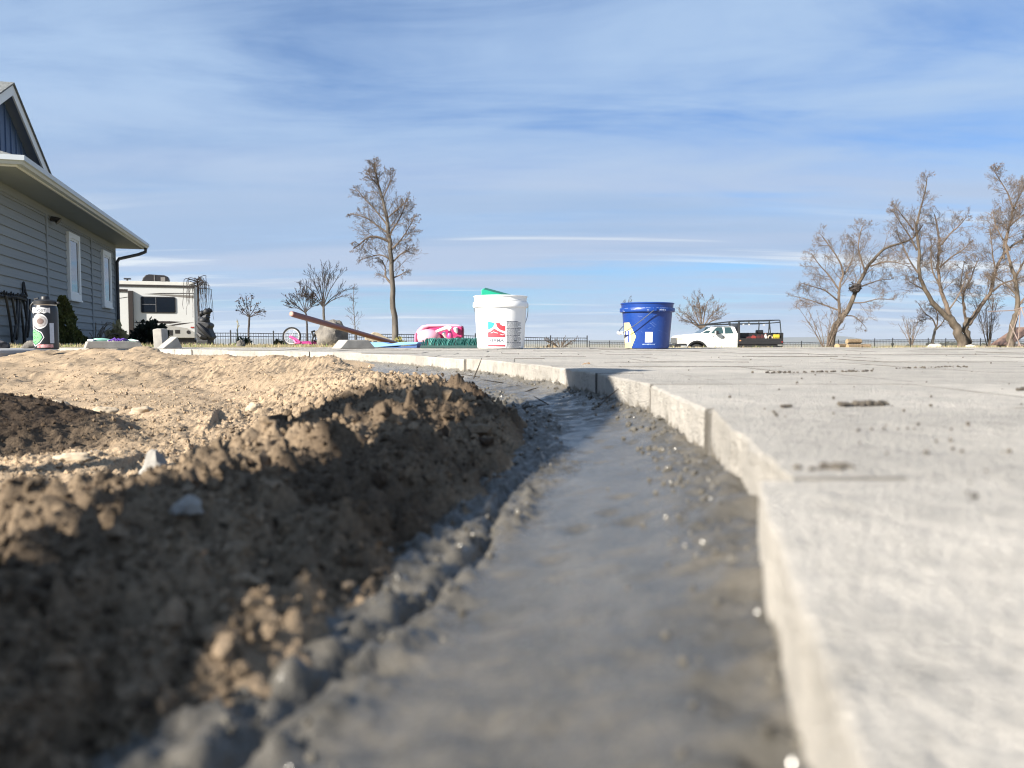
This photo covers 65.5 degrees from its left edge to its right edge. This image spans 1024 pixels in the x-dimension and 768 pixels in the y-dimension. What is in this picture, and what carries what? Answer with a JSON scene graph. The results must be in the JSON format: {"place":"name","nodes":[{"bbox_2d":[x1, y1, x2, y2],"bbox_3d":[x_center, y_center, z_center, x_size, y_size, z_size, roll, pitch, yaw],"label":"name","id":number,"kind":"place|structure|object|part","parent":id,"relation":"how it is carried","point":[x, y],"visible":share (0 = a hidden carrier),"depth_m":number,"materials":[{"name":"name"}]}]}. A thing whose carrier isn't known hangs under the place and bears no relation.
{"place":"outdoors","nodes":[
{"label":"outdoors","id":0,"kind":"place"},
{"bbox_2d":[0,348,57,356],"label":"path","id":1,"kind":"structure","parent":0,"point":[7,351],"depth_m":4.61,"materials":[{"name":"concrete"}]},
{"bbox_2d":[0,340,9,347],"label":"stone","id":2,"kind":"object","parent":1,"relation":"on","point":[3,344],"visible":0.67,"depth_m":5.18,"materials":[{"name":"grey stone"}]},
{"bbox_2d":[21,340,33,347],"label":"stone","id":3,"kind":"object","parent":1,"relation":"on","point":[29,344],"visible":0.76,"depth_m":5.06,"materials":[{"name":"grey stone"}]},
{"bbox_2d":[0,346,526,767],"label":"soil ground","id":4,"kind":"structure","parent":0,"point":[296,634],"depth_m":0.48,"materials":[{"name":"brown soil"}]},
{"bbox_2d":[30,296,58,348],"bbox_3d":[-2.569,-0.337,4.386,0.125,0.290,0.123,-3,4,-43],"label":"water bottle","id":5,"kind":"object","parent":4,"relation":"on","point":[44,310],"visible":1,"depth_m":4.34,"materials":[{"name":"metal"}]},
{"bbox_2d":[52,400,70,404],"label":"stone","id":6,"kind":"object","parent":4,"relation":"on","point":[66,403],"visible":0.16,"depth_m":1.62,"materials":[{"name":"beige stone"}]},
{"bbox_2d":[53,452,90,461],"bbox_3d":[-0.516,0.085,0.938,0.044,0.010,0.025,0,3,0],"label":"stone","id":7,"kind":"object","parent":4,"relation":"on","point":[76,456],"visible":1,"depth_m":0.93,"materials":[{"name":"beige stone"}]},
{"bbox_2d":[92,406,118,412],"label":"stone","id":8,"kind":"object","parent":4,"relation":"on","point":[107,409],"visible":0.67,"depth_m":1.50,"materials":[{"name":"beige stone"}]},
{"bbox_2d":[129,406,153,414],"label":"stone","id":9,"kind":"object","parent":4,"relation":"on","point":[141,410],"visible":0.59,"depth_m":1.54,"materials":[{"name":"beige stone"}]},
{"bbox_2d":[138,449,167,473],"bbox_3d":[-0.365,0.082,0.805,0.030,0.034,0.023,2,4,29],"label":"stone","id":10,"kind":"object","parent":4,"relation":"on","point":[154,458],"visible":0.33,"depth_m":0.80,"materials":[{"name":"grey stone"}]},
{"bbox_2d":[169,495,203,514],"bbox_3d":[-0.149,0.055,0.363,0.013,0.008,0.013,3,4,45],"label":"stone","id":11,"kind":"object","parent":4,"relation":"on","point":[188,505],"visible":1,"depth_m":0.36,"materials":[{"name":"grey stone"}]},
{"bbox_2d":[245,402,261,411],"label":"stone","id":12,"kind":"object","parent":4,"relation":"on","point":[252,406],"visible":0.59,"depth_m":1.70,"materials":[{"name":"beige stone"}]},
{"bbox_2d":[86,356,810,767],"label":"mortar bed","id":13,"kind":"object","parent":4,"relation":"on","point":[554,650],"visible":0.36,"depth_m":0.24,"materials":[{"name":"grey concrete"}]},
{"bbox_2d":[93,365,804,767],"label":"mortar crumbs","id":14,"kind":"object","parent":13,"relation":"on","point":[681,751],"visible":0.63,"depth_m":0.34,"materials":[{"name":"grey concrete"}]},
{"bbox_2d":[597,388,618,407],"bbox_3d":[0.130,0.017,1.058,0.036,0.031,0.009,0,3,0],"label":"twig","id":15,"kind":"object","parent":13,"relation":"in","point":[608,397],"visible":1,"depth_m":1.06,"materials":[{"name":"brown wood"}]},
{"bbox_2d":[0,0,1023,339],"label":"sky","id":16,"kind":"structure","parent":0,"point":[578,159],"materials":[{"name":"blue"}]},
{"bbox_2d":[10,341,1023,347],"bbox_3d":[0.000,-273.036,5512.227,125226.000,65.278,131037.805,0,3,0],"label":"ground","id":17,"kind":"structure","parent":0,"point":[611,345],"depth_m":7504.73,"materials":[{"name":"plant"}]},
{"bbox_2d":[57,295,87,344],"bbox_3d":[-7.401,-1.041,13.116,0.706,0.868,0.703,0,3,0],"label":"conifer shrub","id":18,"kind":"object","parent":17,"relation":"on","point":[70,332],"visible":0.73,"depth_m":13.08,"materials":[{"name":"green plant"}]},
{"bbox_2d":[0,81,149,344],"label":"house","id":19,"kind":"structure","parent":17,"relation":"on","point":[58,237],"depth_m":15.10,"materials":[{"name":"grey wood"}]},
{"bbox_2d":[0,281,30,343],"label":"trellis","id":20,"kind":"object","parent":19,"relation":"attached to","point":[18,311],"visible":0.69,"depth_m":12.81,"materials":[{"name":"black metal"}]},
{"bbox_2d":[65,231,82,302],"bbox_3d":[-9.168,-2.428,16.653,0.115,1.400,0.980,-1,3,-16],"label":"window","id":21,"kind":"structure","parent":19,"relation":"in","point":[73,260],"depth_m":16.61,"materials":[{"name":"white glass"}]},
{"bbox_2d":[100,249,113,308],"bbox_3d":[-10.048,-2.577,19.726,0.115,1.400,0.980,-1,3,-16],"label":"window","id":22,"kind":"structure","parent":19,"relation":"in","point":[106,273],"depth_m":19.67,"materials":[{"name":"white glass"}]},
{"bbox_2d":[89,322,117,338],"bbox_3d":[-8.265,-1.025,16.179,0.646,0.513,0.173,0,3,0],"label":"bare shrub","id":23,"kind":"object","parent":17,"relation":"on","point":[100,333],"visible":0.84,"depth_m":16.16,"materials":[{"name":"brown plant"}]},
{"bbox_2d":[104,319,129,338],"bbox_3d":[-8.930,-1.109,17.987,0.564,0.734,0.538,-1,3,-24],"label":"shrub","id":24,"kind":"object","parent":17,"relation":"on","point":[121,332],"visible":0.46,"depth_m":17.91,"materials":[{"name":"plant"}]},
{"bbox_2d":[128,316,170,344],"bbox_3d":[-9.140,-1.270,19.944,1.085,0.858,1.122,0,3,0],"label":"evergreen shrub","id":25,"kind":"object","parent":17,"relation":"on","point":[142,333],"visible":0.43,"depth_m":19.73,"materials":[{"name":"green plant"}]},
{"bbox_2d":[119,274,197,343],"bbox_3d":[-17.016,-3.200,36.110,5.665,3.525,2.620,-1,3,-19],"label":"travel trailer","id":26,"kind":"object","parent":17,"relation":"on","point":[159,298],"visible":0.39,"depth_m":35.43,"materials":[{"name":"white metal"}]},
{"bbox_3d":[-15.698,-3.515,35.349,1.420,0.720,0.041,-1,3,-19],"label":"window","id":27,"kind":"part","parent":26,"relation":"part of","materials":[{"name":"black glass"}]},
{"bbox_2d":[182,275,213,318],"bbox_3d":[-11.790,-2.625,29.861,0.887,2.940,1.044,3,4,39],"label":"weeping tree","id":28,"kind":"object","parent":17,"relation":"on","point":[202,283],"visible":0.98,"depth_m":29.70,"materials":[{"name":"brown plant"}]},
{"bbox_2d":[196,308,216,344],"bbox_3d":[-10.764,-1.889,27.963,0.653,1.586,0.845,0,3,0],"label":"yard sculpture","id":29,"kind":"object","parent":17,"relation":"on","point":[205,333],"visible":0.96,"depth_m":27.72,"materials":[{"name":"grey stone"}]},
{"bbox_2d":[235,320,239,341],"bbox_3d":[-8.242,-1.466,23.971,0.126,0.993,0.153,2,4,27],"label":"tall weed","id":30,"kind":"object","parent":17,"relation":"on","point":[237,337],"visible":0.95,"depth_m":23.94,"materials":[{"name":"plant"}]},
{"bbox_2d":[236,340,245,345],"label":"stone","id":31,"kind":"object","parent":17,"relation":"on","point":[240,342],"visible":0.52,"depth_m":6.97,"materials":[{"name":"grey stone"}]},
{"bbox_2d":[236,336,252,344],"bbox_3d":[-8.109,-1.233,24.002,0.581,0.498,0.575,3,4,44],"label":"evergreen shrub","id":32,"kind":"object","parent":17,"relation":"on","point":[247,340],"visible":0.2,"depth_m":23.97,"materials":[{"name":"green plant"}]},
{"bbox_2d":[235,294,265,338],"bbox_3d":[-8.478,-1.999,25.966,1.052,1.947,0.426,0,3,0],"label":"ornamental tree","id":33,"kind":"object","parent":17,"relation":"on","point":[248,315],"visible":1,"depth_m":25.91,"materials":[{"name":"brown plant"}]},
{"bbox_2d":[273,338,283,344],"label":"evergreen shrub","id":34,"kind":"object","parent":17,"relation":"on","point":[278,341],"visible":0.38,"depth_m":21.90,"materials":[{"name":"green plant"}]},
{"bbox_2d":[282,327,316,344],"bbox_3d":[-3.269,-0.751,12.572,0.711,0.300,0.149,0,3,-8],"label":"childs bicycle","id":35,"kind":"object","parent":17,"relation":"on","point":[298,341],"visible":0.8,"depth_m":12.57,"materials":[{"name":"pink metal"}]},
{"bbox_2d":[281,280,323,340],"bbox_3d":[-6.798,-2.215,25.897,1.424,2.367,0.709,0,3,0],"label":"ornamental tree","id":36,"kind":"object","parent":17,"relation":"on","point":[308,300],"visible":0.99,"depth_m":25.87,"materials":[{"name":"brown plant"}]},
{"bbox_2d":[296,261,357,319],"bbox_3d":[-7.354,-3.111,31.909,2.503,3.791,1.191,0,3,0],"label":"ornamental tree","id":37,"kind":"object","parent":17,"relation":"on","point":[323,305],"visible":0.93,"depth_m":31.82,"materials":[{"name":"brown plant"}]},
{"bbox_2d":[315,319,348,344],"bbox_3d":[-2.028,-0.577,8.976,0.374,0.305,0.340,0,3,0],"label":"boulder","id":38,"kind":"object","parent":17,"relation":"on","point":[325,335],"visible":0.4,"depth_m":8.87,"materials":[{"name":"beige stone"}]},
{"bbox_2d":[289,311,397,343],"bbox_3d":[-1.145,-0.378,5.737,0.037,0.237,1.578,1,3,17],"label":"wooden pole","id":39,"kind":"object","parent":17,"relation":"on","point":[297,315],"visible":0.89,"depth_m":5.49,"materials":[{"name":"brown wood"}]},
{"bbox_2d":[346,284,362,339],"bbox_3d":[-7.507,-3.103,37.860,0.855,3.353,0.723,-2,4,-27],"label":"sapling","id":40,"kind":"object","parent":17,"relation":"on","point":[352,313],"visible":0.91,"depth_m":37.86,"materials":[{"name":"brown plant"}]},
{"bbox_2d":[365,332,390,341],"bbox_3d":[-1.610,-0.544,9.587,0.312,0.157,0.120,-1,3,-17],"label":"flagstone","id":41,"kind":"object","parent":17,"relation":"on","point":[377,334],"visible":0.4,"depth_m":9.52,"materials":[{"name":"beige stone"}]},
{"bbox_2d":[345,157,428,340],"bbox_3d":[-5.596,-5.761,35.601,3.793,8.871,2.436,0,3,0],"label":"bare tree","id":42,"kind":"object","parent":17,"relation":"on","point":[390,247],"visible":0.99,"depth_m":35.65,"materials":[{"name":"brown plant"}]},
{"bbox_2d":[393,336,406,341],"bbox_3d":[-4.809,-1.659,34.024,1.024,0.812,1.051,0,3,0],"label":"dry grass clump","id":43,"kind":"object","parent":17,"relation":"on","point":[399,338],"visible":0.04,"depth_m":33.92,"materials":[{"name":"beige plant"}]},
{"bbox_2d":[215,330,587,347],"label":"picket fence","id":44,"kind":"object","parent":17,"relation":"on","point":[278,336],"visible":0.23,"depth_m":44.61,"materials":[{"name":"black metal"}]},
{"bbox_2d":[414,324,463,344],"bbox_3d":[-0.560,-0.370,6.121,0.369,0.181,0.265,0,3,0],"label":"plastic bag","id":45,"kind":"object","parent":17,"relation":"on","point":[435,331],"visible":0.65,"depth_m":6.07,"materials":[{"name":"pink plastic"}]},
{"bbox_2d":[544,335,577,347],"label":"wiry shrub","id":46,"kind":"object","parent":17,"relation":"on","point":[552,343],"visible":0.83,"depth_m":51.90,"materials":[{"name":"brown plant"}]},
{"bbox_2d":[676,290,727,329],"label":"bare tree","id":47,"kind":"object","parent":17,"relation":"on","point":[699,315],"visible":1,"depth_m":69.65,"materials":[{"name":"brown plant"}]},
{"bbox_2d":[669,320,782,347],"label":"pickup truck","id":48,"kind":"object","parent":17,"relation":"on","point":[730,335],"visible":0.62,"depth_m":45.93,"materials":[{"name":"white metal"}]},
{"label":"door window","id":49,"kind":"part","parent":48,"relation":"part of","materials":[{"name":"teal glass"}]},
{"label":"rear window","id":50,"kind":"part","parent":48,"relation":"part of","materials":[{"name":"teal glass"}]},
{"bbox_2d":[589,338,1023,347],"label":"picket fence","id":51,"kind":"object","parent":17,"relation":"on","point":[892,339],"visible":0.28,"depth_m":78.37,"materials":[{"name":"black metal"}]},
{"bbox_2d":[793,299,848,346],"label":"wiry shrub","id":52,"kind":"object","parent":17,"relation":"on","point":[832,335],"visible":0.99,"depth_m":58.76,"materials":[{"name":"brown plant"}]},
{"bbox_2d":[834,344,846,346],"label":"log round","id":53,"kind":"object","parent":17,"relation":"on","point":[839,345],"visible":0.56,"depth_m":57.64,"materials":[{"name":"brown wood"}]},
{"bbox_2d":[785,218,922,346],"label":"bare tree","id":54,"kind":"object","parent":17,"relation":"on","point":[861,278],"visible":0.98,"depth_m":59.66,"materials":[{"name":"brown plant"}]},
{"bbox_2d":[848,280,861,292],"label":"nest","id":55,"kind":"object","parent":54,"relation":"on","point":[856,287],"visible":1,"depth_m":59.20,"materials":[{"name":"brown plant"}]},
{"bbox_2d":[846,344,861,346],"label":"log round","id":56,"kind":"object","parent":17,"relation":"on","point":[853,345],"visible":0.56,"depth_m":57.47,"materials":[{"name":"brown wood"}]},
{"bbox_2d":[845,339,861,343],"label":"log round","id":57,"kind":"object","parent":56,"relation":"on","point":[853,341],"visible":1,"depth_m":57.75,"materials":[{"name":"brown wood"}]},
{"bbox_2d":[893,315,928,344],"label":"wiry shrub","id":58,"kind":"object","parent":17,"relation":"on","point":[910,329],"visible":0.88,"depth_m":81.73,"materials":[{"name":"plant"}]},
{"bbox_2d":[911,298,951,343],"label":"bare tree","id":59,"kind":"object","parent":17,"relation":"on","point":[935,324],"visible":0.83,"depth_m":65.75,"materials":[{"name":"brown plant"}]},
{"bbox_2d":[882,171,982,346],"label":"bare tree","id":60,"kind":"object","parent":17,"relation":"on","point":[956,327],"visible":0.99,"depth_m":59.51,"materials":[{"name":"brown plant"}]},
{"bbox_2d":[926,344,941,346],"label":"boulder","id":61,"kind":"object","parent":17,"relation":"on","point":[938,345],"visible":0.34,"depth_m":54.77,"materials":[{"name":"beige stone"}]},
{"bbox_2d":[891,342,1023,345],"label":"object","id":62,"kind":"object","parent":17,"relation":"on","point":[943,344],"visible":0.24,"depth_m":1215.74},
{"bbox_2d":[948,204,1023,344],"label":"bare tree","id":63,"kind":"object","parent":17,"relation":"on","point":[967,322],"visible":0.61,"depth_m":61.72,"materials":[{"name":"brown plant"}]},
{"bbox_2d":[967,287,1004,345],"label":"wiry shrub","id":64,"kind":"object","parent":17,"relation":"on","point":[990,329],"visible":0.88,"depth_m":63.77,"materials":[{"name":"plant"}]},
{"bbox_2d":[975,162,1023,346],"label":"bare tree","id":65,"kind":"object","parent":17,"relation":"on","point":[1016,274],"visible":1,"depth_m":55.51,"materials":[{"name":"brown plant"}]},
{"bbox_2d":[988,307,1023,346],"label":"swing frame","id":66,"kind":"object","parent":17,"relation":"on","point":[1019,312],"visible":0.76,"depth_m":49.81,"materials":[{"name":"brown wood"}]},
{"bbox_2d":[991,327,1023,346],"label":"tent","id":67,"kind":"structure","parent":17,"relation":"on","point":[1000,342],"depth_m":71.31,"materials":[{"name":"fabric"}]},
{"bbox_2d":[58,347,1023,767],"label":"patio","id":68,"kind":"structure","parent":0,"point":[894,591],"depth_m":0.24,"materials":[{"name":"concrete"}]},
{"bbox_2d":[84,341,141,348],"bbox_3d":[-2.425,-0.238,4.845,0.312,0.042,0.170,-2,4,-31],"label":"paving stone","id":69,"kind":"object","parent":68,"relation":"on","point":[109,344],"visible":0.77,"depth_m":4.77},
{"bbox_2d":[87,338,109,340],"bbox_3d":[-2.504,-0.268,4.832,0.122,0.023,0.050,-1,3,-10],"label":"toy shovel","id":70,"kind":"object","parent":69,"relation":"on","point":[100,339],"visible":0.77,"depth_m":4.83,"materials":[{"name":"green plastic"}]},
{"bbox_2d":[107,337,128,340],"bbox_3d":[-2.392,-0.270,4.825,0.134,0.026,0.051,0,3,0],"label":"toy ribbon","id":71,"kind":"object","parent":69,"relation":"on","point":[118,339],"visible":0.96,"depth_m":4.81,"materials":[{"name":"purple plastic"}]},
{"bbox_2d":[153,328,167,347],"bbox_3d":[-2.157,-0.281,4.892,0.061,0.121,0.090,0,3,0],"label":"paving stone","id":72,"kind":"object","parent":68,"relation":"on","point":[160,336],"visible":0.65,"depth_m":4.85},
{"bbox_2d":[158,337,181,348],"bbox_3d":[-2.038,-0.246,4.738,0.112,0.070,0.120,-3,4,-40],"label":"paving stone","id":73,"kind":"object","parent":68,"relation":"on","point":[171,343],"visible":1,"depth_m":4.70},
{"bbox_2d":[332,340,374,348],"bbox_3d":[-0.944,-0.237,4.744,0.224,0.051,0.130,-2,4,-35],"label":"paving stone","id":74,"kind":"object","parent":68,"relation":"on","point":[349,344],"visible":1,"depth_m":4.69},
{"bbox_2d":[370,342,400,346],"bbox_3d":[-0.927,-0.272,5.488,0.317,0.036,0.190,0,3,0],"label":"foam sheet","id":75,"kind":"object","parent":68,"relation":"on","point":[375,344],"visible":0.25,"depth_m":5.39,"materials":[{"name":"blue plastic"}]},
{"bbox_2d":[377,342,424,347],"bbox_3d":[-0.752,-0.263,5.339,0.296,0.037,0.410,0,3,0],"label":"foam sheet","id":76,"kind":"object","parent":68,"relation":"on","point":[414,344],"visible":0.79,"depth_m":5.14,"materials":[{"name":"blue plastic"}]},
{"bbox_2d":[420,337,477,347],"bbox_3d":[-0.332,-0.260,5.007,0.480,0.066,0.066,0,3,0],"label":"push broom","id":77,"kind":"object","parent":68,"relation":"on","point":[458,342],"visible":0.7,"depth_m":4.99,"materials":[{"name":"green plastic"}]},
{"bbox_2d":[473,295,528,348],"bbox_3d":[-0.066,-0.356,4.607,0.323,0.302,0.319,0,3,0],"label":"plastic bucket","id":78,"kind":"object","parent":68,"relation":"on","point":[501,321],"visible":1,"depth_m":4.48,"materials":[{"name":"plastic"}]},
{"bbox_2d":[481,288,510,294],"bbox_3d":[-0.087,-0.482,4.654,0.197,0.153,0.108,0,3,0],"label":"grout float","id":79,"kind":"object","parent":78,"relation":"in","point":[486,291],"visible":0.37,"depth_m":4.60,"materials":[{"name":"green plastic"}]},
{"bbox_2d":[617,302,674,348],"bbox_3d":[0.775,-0.336,4.608,0.328,0.262,0.332,0,3,0],"label":"plastic bucket","id":80,"kind":"object","parent":68,"relation":"on","point":[646,325],"visible":1,"depth_m":4.49,"materials":[{"name":"plastic"}]},
{"bbox_2d":[561,353,1023,498],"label":"soil specks","id":81,"kind":"object","parent":68,"relation":"on","point":[824,465],"visible":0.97,"depth_m":0.59,"materials":[{"name":"soil"}]},
{"bbox_2d":[214,336,1023,343],"bbox_3d":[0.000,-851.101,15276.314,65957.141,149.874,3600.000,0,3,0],"label":"hills","id":82,"kind":"structure","parent":0,"point":[808,339],"depth_m":14463.39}
]}

